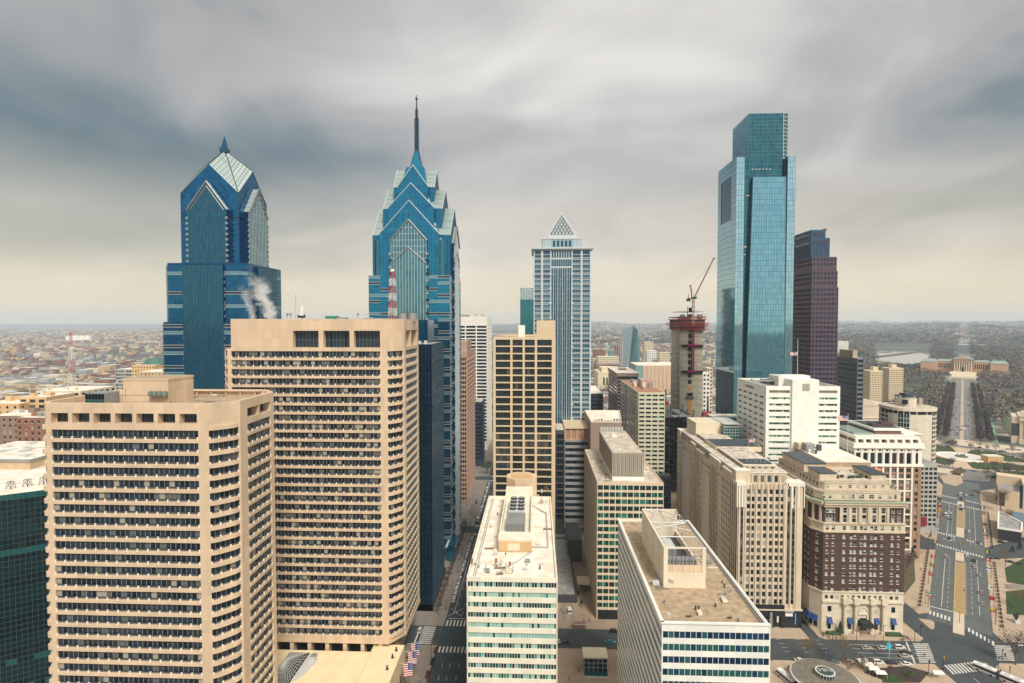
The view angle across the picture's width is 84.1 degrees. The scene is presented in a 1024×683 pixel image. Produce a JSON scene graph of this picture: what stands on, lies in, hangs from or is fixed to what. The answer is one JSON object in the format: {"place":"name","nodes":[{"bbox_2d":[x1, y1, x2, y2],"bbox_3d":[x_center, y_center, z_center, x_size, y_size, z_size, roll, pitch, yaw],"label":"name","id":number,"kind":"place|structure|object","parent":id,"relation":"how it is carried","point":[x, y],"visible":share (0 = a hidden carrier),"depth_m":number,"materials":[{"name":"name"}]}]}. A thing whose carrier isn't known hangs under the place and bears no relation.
{"place":"outdoors","nodes":[
{"label":"outdoors","id":0,"kind":"place"},
{"bbox_2d":[403,644,437,682],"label":"pavement","id":1,"kind":"structure","parent":0,"point":[422,666],"depth_m":249.81,"materials":[{"name":"concrete"}]},
{"bbox_2d":[0,466,51,682],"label":"office block","id":2,"kind":"structure","parent":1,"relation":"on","point":[25,652],"depth_m":201.96,"materials":[{"name":"teal glass"}]},
{"bbox_2d":[411,533,471,625],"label":"pavement","id":3,"kind":"structure","parent":0,"point":[430,618],"depth_m":309.78,"materials":[{"name":"concrete"}]},
{"bbox_2d":[162,136,281,388],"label":"skyscraper","id":4,"kind":"structure","parent":3,"relation":"on","point":[221,275],"depth_m":327.11,"materials":[{"name":"blue glass"}]},
{"bbox_2d":[368,95,460,560],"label":"skyscraper","id":5,"kind":"structure","parent":3,"relation":"on","point":[416,241],"depth_m":366.17,"materials":[{"name":"blue"}]},
{"bbox_2d":[417,320,445,610],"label":"office block","id":6,"kind":"structure","parent":3,"relation":"on","point":[431,445],"depth_m":294.62,"materials":[{"name":"blue glass"}]},
{"bbox_2d":[426,465,492,682],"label":"market road","id":7,"kind":"structure","parent":0,"point":[452,636],"depth_m":269.82,"materials":[{"name":"asphalt"}]},
{"bbox_2d":[461,480,487,525],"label":"pavement","id":8,"kind":"structure","parent":0,"point":[478,489],"depth_m":470.71,"materials":[{"name":"concrete"}]},
{"bbox_2d":[475,434,492,475],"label":"pavement","id":9,"kind":"structure","parent":0,"point":[480,471],"depth_m":608.63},
{"bbox_2d":[0,321,1023,437],"bbox_3d":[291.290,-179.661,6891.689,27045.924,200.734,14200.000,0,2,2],"label":"ground","id":10,"kind":"structure","parent":0,"point":[892,347],"depth_m":3148.04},
{"bbox_2d":[67,333,76,385],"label":"radio tower","id":11,"kind":"structure","parent":10,"relation":"on","point":[73,362],"depth_m":932.20,"materials":[{"name":"metal"}]},
{"bbox_2d":[0,339,161,399],"bbox_3d":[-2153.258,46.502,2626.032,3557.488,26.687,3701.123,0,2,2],"label":"city trees","id":12,"kind":"object","parent":10,"relation":"on","point":[67,371],"visible":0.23,"depth_m":1857.40,"materials":[{"name":"plant"}]},
{"bbox_2d":[116,368,131,389],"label":"apartment tower","id":13,"kind":"structure","parent":10,"relation":"on","point":[123,373],"depth_m":661.51,"materials":[{"name":"grey"}]},
{"bbox_2d":[131,358,162,376],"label":"apartment tower","id":14,"kind":"structure","parent":10,"relation":"on","point":[151,364],"depth_m":645.69,"materials":[{"name":"beige concrete"}]},
{"bbox_2d":[225,319,419,651],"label":"office tower","id":15,"kind":"structure","parent":10,"relation":"on","point":[346,436],"depth_m":232.02,"materials":[{"name":"beige"}]},
{"bbox_2d":[295,331,318,346],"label":"recessed window","id":16,"kind":"structure","parent":15,"relation":"in","point":[303,338],"depth_m":232.40,"materials":[{"name":"blue"}]},
{"bbox_2d":[326,331,349,346],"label":"recessed window","id":17,"kind":"structure","parent":15,"relation":"in","point":[333,338],"depth_m":231.83,"materials":[{"name":"grey"}]},
{"bbox_2d":[356,331,379,346],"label":"recessed window","id":18,"kind":"structure","parent":15,"relation":"in","point":[363,338],"depth_m":231.32,"materials":[{"name":"blue"}]},
{"bbox_2d":[388,269,396,318],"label":"radio mast","id":19,"kind":"object","parent":15,"relation":"on","point":[390,285],"visible":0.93,"depth_m":257.34,"materials":[{"name":"metal"}]},
{"bbox_2d":[461,340,475,501],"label":"office tower","id":20,"kind":"structure","parent":10,"relation":"on","point":[468,476],"depth_m":474.74,"materials":[{"name":"pink stone"}]},
{"bbox_2d":[0,320,1023,399],"bbox_3d":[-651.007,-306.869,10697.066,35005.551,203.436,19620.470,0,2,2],"label":"city","id":21,"kind":"object","parent":10,"relation":"on","point":[37,380],"visible":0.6,"depth_m":2821.49,"materials":[{"name":"multicoloured"}]},
{"bbox_2d":[520,288,533,333],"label":"office tower","id":22,"kind":"structure","parent":10,"relation":"on","point":[526,306],"depth_m":848.64,"materials":[{"name":"teal glass"}]},
{"bbox_2d":[591,386,602,409],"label":"office block","id":23,"kind":"structure","parent":10,"relation":"on","point":[596,398],"depth_m":639.38,"materials":[{"name":"black"}]},
{"bbox_2d":[594,366,616,388],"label":"station hall","id":24,"kind":"structure","parent":10,"relation":"on","point":[601,375],"depth_m":1286.76,"materials":[{"name":"beige stone"}]},
{"bbox_2d":[596,356,618,363],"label":"distant building","id":25,"kind":"structure","parent":10,"relation":"on","point":[607,360],"depth_m":1692.40,"materials":[{"name":"grey"}]},
{"bbox_2d":[607,365,638,412],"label":"office block","id":26,"kind":"structure","parent":10,"relation":"on","point":[617,374],"depth_m":574.16,"materials":[{"name":"grey concrete"}]},
{"bbox_2d":[623,326,637,367],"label":"skyscraper","id":27,"kind":"structure","parent":10,"relation":"on","point":[630,344],"depth_m":1292.07,"materials":[{"name":"blue glass"}]},
{"bbox_2d":[620,378,664,472],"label":"office block","id":28,"kind":"structure","parent":10,"relation":"on","point":[642,413],"depth_m":438.99,"materials":[{"name":"beige"}]},
{"bbox_2d":[630,362,670,394],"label":"warehouse","id":29,"kind":"structure","parent":10,"relation":"on","point":[658,374],"depth_m":1141.91,"materials":[{"name":"beige"}]},
{"bbox_2d":[645,350,656,361],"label":"distant building","id":30,"kind":"structure","parent":10,"relation":"on","point":[650,355],"depth_m":1686.51,"materials":[{"name":"grey"}]},
{"bbox_2d":[703,367,712,411],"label":"distant building","id":31,"kind":"structure","parent":10,"relation":"on","point":[708,370],"depth_m":752.05,"materials":[{"name":"beige stone"}]},
{"bbox_2d":[591,320,1023,343],"bbox_3d":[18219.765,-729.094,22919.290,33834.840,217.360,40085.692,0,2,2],"label":"distant woods","id":32,"kind":"object","parent":10,"relation":"on","point":[927,335],"visible":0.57,"depth_m":4881.29,"materials":[{"name":"grey"}]},
{"bbox_2d":[863,366,882,402],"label":"apartment tower","id":33,"kind":"structure","parent":10,"relation":"on","point":[872,382],"depth_m":909.67,"materials":[{"name":"beige"}]},
{"bbox_2d":[837,321,1023,371],"bbox_3d":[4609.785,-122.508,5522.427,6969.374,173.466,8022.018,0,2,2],"label":"hillside woods","id":34,"kind":"object","parent":10,"relation":"on","point":[1013,355],"visible":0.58,"depth_m":2873.55,"materials":[{"name":"grey"}]},
{"bbox_2d":[874,362,1023,419],"bbox_3d":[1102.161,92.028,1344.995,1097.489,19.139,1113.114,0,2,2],"label":"parkway woods","id":35,"kind":"object","parent":10,"relation":"on","point":[1000,402],"visible":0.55,"depth_m":1149.51,"materials":[{"name":"grey"}]},
{"bbox_2d":[921,355,1008,376],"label":"art museum","id":36,"kind":"structure","parent":10,"relation":"on","point":[963,366],"depth_m":1631.41,"materials":[{"name":"beige stone"}]},
{"bbox_2d":[1009,410,1023,444],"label":"classical hall","id":37,"kind":"structure","parent":10,"relation":"on","point":[1016,432],"depth_m":704.19,"materials":[{"name":"stone"}]},
{"bbox_2d":[0,0,1023,329],"label":"sky","id":38,"kind":"structure","parent":0,"point":[617,118],"materials":[{"name":"grey"}]},
{"bbox_2d":[555,534,617,629],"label":"pavement","id":39,"kind":"structure","parent":0,"point":[585,610],"depth_m":296.82,"materials":[{"name":"concrete"}]},
{"bbox_2d":[555,537,576,602],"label":"low building","id":40,"kind":"structure","parent":39,"relation":"on","point":[567,592],"depth_m":329.35,"materials":[{"name":"grey concrete"}]},
{"bbox_2d":[584,427,663,619],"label":"office block","id":41,"kind":"structure","parent":39,"relation":"on","point":[633,488],"depth_m":286.94,"materials":[{"name":"concrete"}]},
{"bbox_2d":[557,648,616,682],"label":"pavement","id":42,"kind":"structure","parent":0,"point":[569,662],"depth_m":246.91,"materials":[{"name":"concrete"}]},
{"bbox_2d":[467,486,557,682],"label":"office block","id":43,"kind":"structure","parent":42,"relation":"on","point":[512,627],"depth_m":177.85,"materials":[{"name":"beige paint"}]},
{"bbox_2d":[507,472,535,495],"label":"roof drum","id":44,"kind":"object","parent":43,"relation":"on","point":[524,479],"visible":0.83,"depth_m":260.33,"materials":[{"name":"concrete"}]},
{"bbox_2d":[582,647,608,678],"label":"subway entrance","id":45,"kind":"object","parent":42,"relation":"on","point":[595,661],"visible":1,"depth_m":243.37,"materials":[{"name":"stone"}]},
{"bbox_2d":[617,509,770,682],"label":"office block","id":46,"kind":"structure","parent":42,"relation":"on","point":[656,643],"depth_m":160.05,"materials":[{"name":"white concrete"}]},
{"bbox_2d":[671,486,676,508],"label":"pavement","id":47,"kind":"structure","parent":0,"point":[673,500],"depth_m":486.86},
{"bbox_2d":[656,473,670,508],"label":"podium block","id":48,"kind":"structure","parent":47,"relation":"on","point":[665,478],"depth_m":430.46,"materials":[{"name":"grey"}]},
{"bbox_2d":[715,113,795,413],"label":"skyscraper","id":49,"kind":"structure","parent":47,"relation":"on","point":[755,244],"depth_m":420.71,"materials":[{"name":"blue glass"}]},
{"bbox_2d":[702,372,709,410],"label":"distant building","id":50,"kind":"structure","parent":0,"point":[705,385],"depth_m":683.12,"materials":[{"name":"grey"}]},
{"bbox_2d":[403,438,1023,682],"bbox_3d":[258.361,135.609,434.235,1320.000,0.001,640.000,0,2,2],"label":"road","id":51,"kind":"structure","parent":0,"point":[941,639],"depth_m":265.62,"materials":[{"name":"asphalt"}]},
{"bbox_2d":[0,396,29,413],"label":"apartment block","id":52,"kind":"structure","parent":51,"relation":"on","point":[8,404],"depth_m":389.32,"materials":[{"name":"beige brick"}]},
{"bbox_2d":[0,408,43,444],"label":"apartment block","id":53,"kind":"structure","parent":51,"relation":"on","point":[8,430],"depth_m":351.63,"materials":[{"name":"brown brick"}]},
{"bbox_2d":[0,441,45,469],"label":"service block","id":54,"kind":"structure","parent":51,"relation":"on","point":[28,455],"depth_m":240.35,"materials":[{"name":"beige concrete"}]},
{"bbox_2d":[16,412,44,440],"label":"apartment block","id":55,"kind":"structure","parent":51,"relation":"on","point":[29,427],"depth_m":344.66,"materials":[{"name":"red brick"}]},
{"bbox_2d":[19,390,74,407],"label":"apartment block","id":56,"kind":"structure","parent":51,"relation":"on","point":[35,400],"depth_m":398.15,"materials":[{"name":"beige brick"}]},
{"bbox_2d":[36,386,115,395],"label":"apartment block","id":57,"kind":"structure","parent":51,"relation":"on","point":[79,390],"depth_m":489.52,"materials":[{"name":"white concrete"}]},
{"bbox_2d":[137,369,163,375],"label":"apartment block","id":58,"kind":"structure","parent":51,"relation":"on","point":[152,372],"depth_m":577.84,"materials":[{"name":"concrete"}]},
{"bbox_2d":[42,375,277,682],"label":"office tower","id":59,"kind":"structure","parent":51,"relation":"on","point":[160,535],"depth_m":167.85,"materials":[{"name":"beige concrete"}]},
{"bbox_2d":[277,644,404,682],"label":"podium","id":60,"kind":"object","parent":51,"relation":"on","point":[295,666],"visible":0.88,"depth_m":221.60,"materials":[{"name":"beige concrete"}]},
{"bbox_2d":[461,314,491,449],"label":"office tower","id":61,"kind":"structure","parent":51,"relation":"on","point":[476,329],"depth_m":667.12,"materials":[{"name":"grey"}]},
{"bbox_2d":[475,398,484,465],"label":"office tower","id":62,"kind":"structure","parent":51,"relation":"on","point":[479,430],"depth_m":592.24,"materials":[{"name":"glass"}]},
{"bbox_2d":[493,320,555,541],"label":"office tower","id":63,"kind":"structure","parent":51,"relation":"on","point":[523,402],"depth_m":286.58,"materials":[{"name":"beige concrete"}]},
{"bbox_2d":[565,522,581,561],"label":"block","id":64,"kind":"structure","parent":51,"relation":"on","point":[573,537],"depth_m":356.29,"materials":[{"name":"grey"}]},
{"bbox_2d":[664,406,693,492],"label":"building","id":65,"kind":"structure","parent":51,"relation":"on","point":[675,419],"depth_m":504.06,"materials":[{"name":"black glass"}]},
{"bbox_2d":[666,308,708,416],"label":"building under construction","id":66,"kind":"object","parent":51,"relation":"on","point":[686,389],"visible":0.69,"depth_m":554.73,"materials":[{"name":"concrete"}]},
{"bbox_2d":[686,258,715,373],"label":"tower crane","id":67,"kind":"object","parent":66,"relation":"on","point":[692,331],"visible":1,"depth_m":548.70,"materials":[{"name":"red metal"}]},
{"bbox_2d":[414,476,1014,681],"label":"road markings","id":68,"kind":"object","parent":51,"relation":"on","point":[961,520],"visible":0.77,"depth_m":284.20,"materials":[{"name":"white paint"}]},
{"bbox_2d":[776,667,796,682],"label":"bus","id":69,"kind":"object","parent":51,"relation":"on","point":[784,675],"visible":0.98,"depth_m":237.53,"materials":[{"name":"white"}]},
{"bbox_2d":[839,420,925,558],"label":"apartment block","id":70,"kind":"structure","parent":51,"relation":"on","point":[891,451],"depth_m":359.32,"materials":[{"name":"white concrete"}]},
{"bbox_2d":[905,492,916,547],"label":"window","id":71,"kind":"structure","parent":70,"relation":"in","point":[915,493],"depth_m":360.21,"materials":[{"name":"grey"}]},
{"bbox_2d":[878,393,936,461],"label":"apartment tower","id":72,"kind":"structure","parent":51,"relation":"on","point":[905,411],"depth_m":424.20,"materials":[{"name":"beige"}]},
{"bbox_2d":[953,501,963,634],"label":"median island","id":73,"kind":"structure","parent":51,"relation":"on","point":[958,627],"depth_m":291.20,"materials":[{"name":"concrete"}]},
{"bbox_2d":[972,660,1023,682],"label":"bus","id":74,"kind":"object","parent":51,"relation":"on","point":[993,672],"visible":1,"depth_m":239.69,"materials":[{"name":"white"}]},
{"bbox_2d":[996,472,1023,508],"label":"office block","id":75,"kind":"structure","parent":51,"relation":"on","point":[1014,483],"depth_m":468.01,"materials":[{"name":"beige"}]},
{"bbox_2d":[997,511,1022,542],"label":"pavilion","id":76,"kind":"structure","parent":51,"relation":"on","point":[1009,527],"depth_m":392.35,"materials":[{"name":"grey"}]},
{"bbox_2d":[770,627,808,638],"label":"pavement","id":77,"kind":"structure","parent":0,"point":[786,633],"depth_m":273.91,"materials":[{"name":"concrete"}]},
{"bbox_2d":[676,417,804,627],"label":"office block","id":78,"kind":"structure","parent":77,"relation":"on","point":[744,515],"depth_m":279.76,"materials":[{"name":"stone"}]},
{"bbox_2d":[682,433,794,603],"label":"window","id":79,"kind":"structure","parent":78,"relation":"in","point":[688,440],"depth_m":279.03,"materials":[{"name":"black"}]},
{"bbox_2d":[792,224,838,385],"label":"skyscraper","id":80,"kind":"structure","parent":0,"point":[815,316],"depth_m":480.09,"materials":[{"name":"purple stone"}]},
{"bbox_2d":[794,442,871,467],"bbox_3d":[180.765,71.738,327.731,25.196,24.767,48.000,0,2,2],"label":"roof","id":81,"kind":"structure","parent":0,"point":[832,457],"depth_m":318.99,"materials":[{"name":"concrete"}]},
{"bbox_2d":[837,349,863,424],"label":"office tower","id":82,"kind":"structure","parent":0,"point":[850,370],"depth_m":499.74,"materials":[{"name":"grey"}]},
{"bbox_2d":[802,618,922,641],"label":"pavement","id":83,"kind":"structure","parent":0,"point":[909,632],"depth_m":271.29,"materials":[{"name":"concrete"}]},
{"bbox_2d":[737,374,839,462],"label":"office block","id":84,"kind":"structure","parent":83,"relation":"on","point":[779,415],"depth_m":340.23,"materials":[{"name":"concrete"}]},
{"bbox_2d":[774,452,907,634],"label":"hotel","id":85,"kind":"structure","parent":83,"relation":"on","point":[854,532],"depth_m":274.24,"materials":[{"name":"brick"}]},
{"bbox_2d":[804,527,899,591],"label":"window","id":86,"kind":"structure","parent":85,"relation":"in","point":[898,528],"depth_m":273.83,"materials":[{"name":"black"}]},
{"bbox_2d":[770,660,955,682],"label":"pavement","id":87,"kind":"structure","parent":0,"point":[858,671],"depth_m":244.08,"materials":[{"name":"concrete"}]},
{"bbox_2d":[790,658,860,682],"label":"visitor pavilion","id":88,"kind":"structure","parent":87,"relation":"on","point":[807,670],"depth_m":232.46,"materials":[{"name":"beige concrete"}]},
{"bbox_2d":[864,666,928,682],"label":"planting bed","id":89,"kind":"object","parent":87,"relation":"on","point":[918,677],"visible":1,"depth_m":241.74,"materials":[{"name":"soil"}]},
{"bbox_2d":[883,673,900,682],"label":"lawn","id":90,"kind":"structure","parent":0,"point":[891,678],"depth_m":238.94,"materials":[{"name":"green plant"}]},
{"bbox_2d":[876,353,927,363],"bbox_3d":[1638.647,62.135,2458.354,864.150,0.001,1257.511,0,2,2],"label":"river","id":91,"kind":"structure","parent":0,"point":[912,358],"depth_m":2342.71,"materials":[{"name":"white liquid"}]},
{"bbox_2d":[903,549,934,613],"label":"pavement","id":92,"kind":"structure","parent":0,"point":[911,597],"depth_m":322.69,"materials":[{"name":"concrete"}]},
{"bbox_2d":[904,559,914,592],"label":"planting bed","id":93,"kind":"object","parent":92,"relation":"on","point":[909,578],"visible":0.57,"depth_m":336.25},
{"bbox_2d":[920,458,937,533],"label":"apartment tower","id":94,"kind":"structure","parent":0,"point":[929,490],"depth_m":401.92,"materials":[{"name":"grey"}]},
{"bbox_2d":[940,473,962,485],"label":"pavement","id":95,"kind":"structure","parent":0,"point":[953,479],"depth_m":542.70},
{"bbox_2d":[927,481,991,635],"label":"parkway road","id":96,"kind":"structure","parent":0,"point":[975,621],"depth_m":350.90,"materials":[{"name":"asphalt"}]},
{"bbox_2d":[904,387,1023,432],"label":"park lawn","id":97,"kind":"structure","parent":0,"point":[1006,423],"depth_m":896.18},
{"bbox_2d":[881,364,903,401],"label":"apartment tower","id":98,"kind":"structure","parent":97,"relation":"on","point":[892,383],"depth_m":986.32,"materials":[{"name":"beige"}]},
{"bbox_2d":[936,375,1002,444],"bbox_3d":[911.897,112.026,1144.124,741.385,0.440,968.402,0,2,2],"label":"parkway road","id":99,"kind":"structure","parent":0,"point":[962,391],"depth_m":926.66,"materials":[{"name":"asphalt"}]},
{"bbox_2d":[935,445,1023,469],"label":"lawn","id":100,"kind":"structure","parent":0,"point":[1007,458],"depth_m":616.80,"materials":[{"name":"green plant"}]},
{"bbox_2d":[935,446,1023,470],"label":"circle path","id":101,"kind":"structure","parent":0,"point":[962,464],"depth_m":609.00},
{"bbox_2d":[936,452,984,461],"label":"fountain","id":102,"kind":"object","parent":101,"relation":"on","point":[959,456],"visible":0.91,"depth_m":632.82,"materials":[{"name":"beige stone"}]},
{"bbox_2d":[980,454,1003,462],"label":"site hut","id":103,"kind":"object","parent":101,"relation":"on","point":[987,458],"visible":1,"depth_m":607.54,"materials":[{"name":"stone"}]},
{"bbox_2d":[936,443,1023,481],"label":"circle road","id":104,"kind":"structure","parent":0,"point":[978,475],"depth_m":572.31,"materials":[{"name":"asphalt"}]},
{"bbox_2d":[863,399,880,414],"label":"museum wing","id":105,"kind":"structure","parent":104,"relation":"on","point":[870,405],"depth_m":626.54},
{"bbox_2d":[936,439,1023,475],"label":"pavement","id":106,"kind":"structure","parent":0,"point":[964,443],"depth_m":687.21,"materials":[{"name":"concrete"}]},
{"bbox_2d":[980,489,1023,547],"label":"pavement","id":107,"kind":"structure","parent":0,"point":[988,501],"depth_m":450.78,"materials":[{"name":"concrete"}]},
{"bbox_2d":[986,558,1023,641],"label":"pavement","id":108,"kind":"structure","parent":0,"point":[1008,623],"depth_m":303.16,"materials":[{"name":"concrete"}]},
{"bbox_2d":[995,498,1023,614],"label":"lawn","id":109,"kind":"structure","parent":0,"point":[1014,573],"depth_m":317.53,"materials":[{"name":"green plant"}]},
{"bbox_2d":[995,663,1023,682],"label":"pavement","id":110,"kind":"structure","parent":0,"point":[1016,670],"depth_m":245.49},
{"bbox_2d":[998,626,1023,664],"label":"bare tree","id":111,"kind":"object","parent":110,"relation":"on","point":[1017,643],"visible":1,"depth_m":248.72,"materials":[{"name":"brown plant"}]},
{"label":"pavement","id":112,"kind":"structure","parent":0,"visible":0},
{"bbox_2d":[555,423,564,527],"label":"office block","id":113,"kind":"structure","parent":112,"relation":"on","point":[559,472],"depth_m":414.91,"materials":[{"name":"concrete"}]},
{"bbox_2d":[531,213,593,422],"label":"skyscraper","id":114,"kind":"structure","parent":112,"relation":"on","point":[562,277],"depth_m":453.58,"materials":[{"name":"blue stone"}]},
{"bbox_2d":[562,420,587,524],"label":"office block","id":115,"kind":"structure","parent":112,"relation":"on","point":[576,440],"depth_m":420.50,"materials":[{"name":"grey"}]},
{"bbox_2d":[585,410,621,448],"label":"office block","id":116,"kind":"structure","parent":112,"relation":"on","point":[595,420],"depth_m":401.81,"materials":[{"name":"stone"}]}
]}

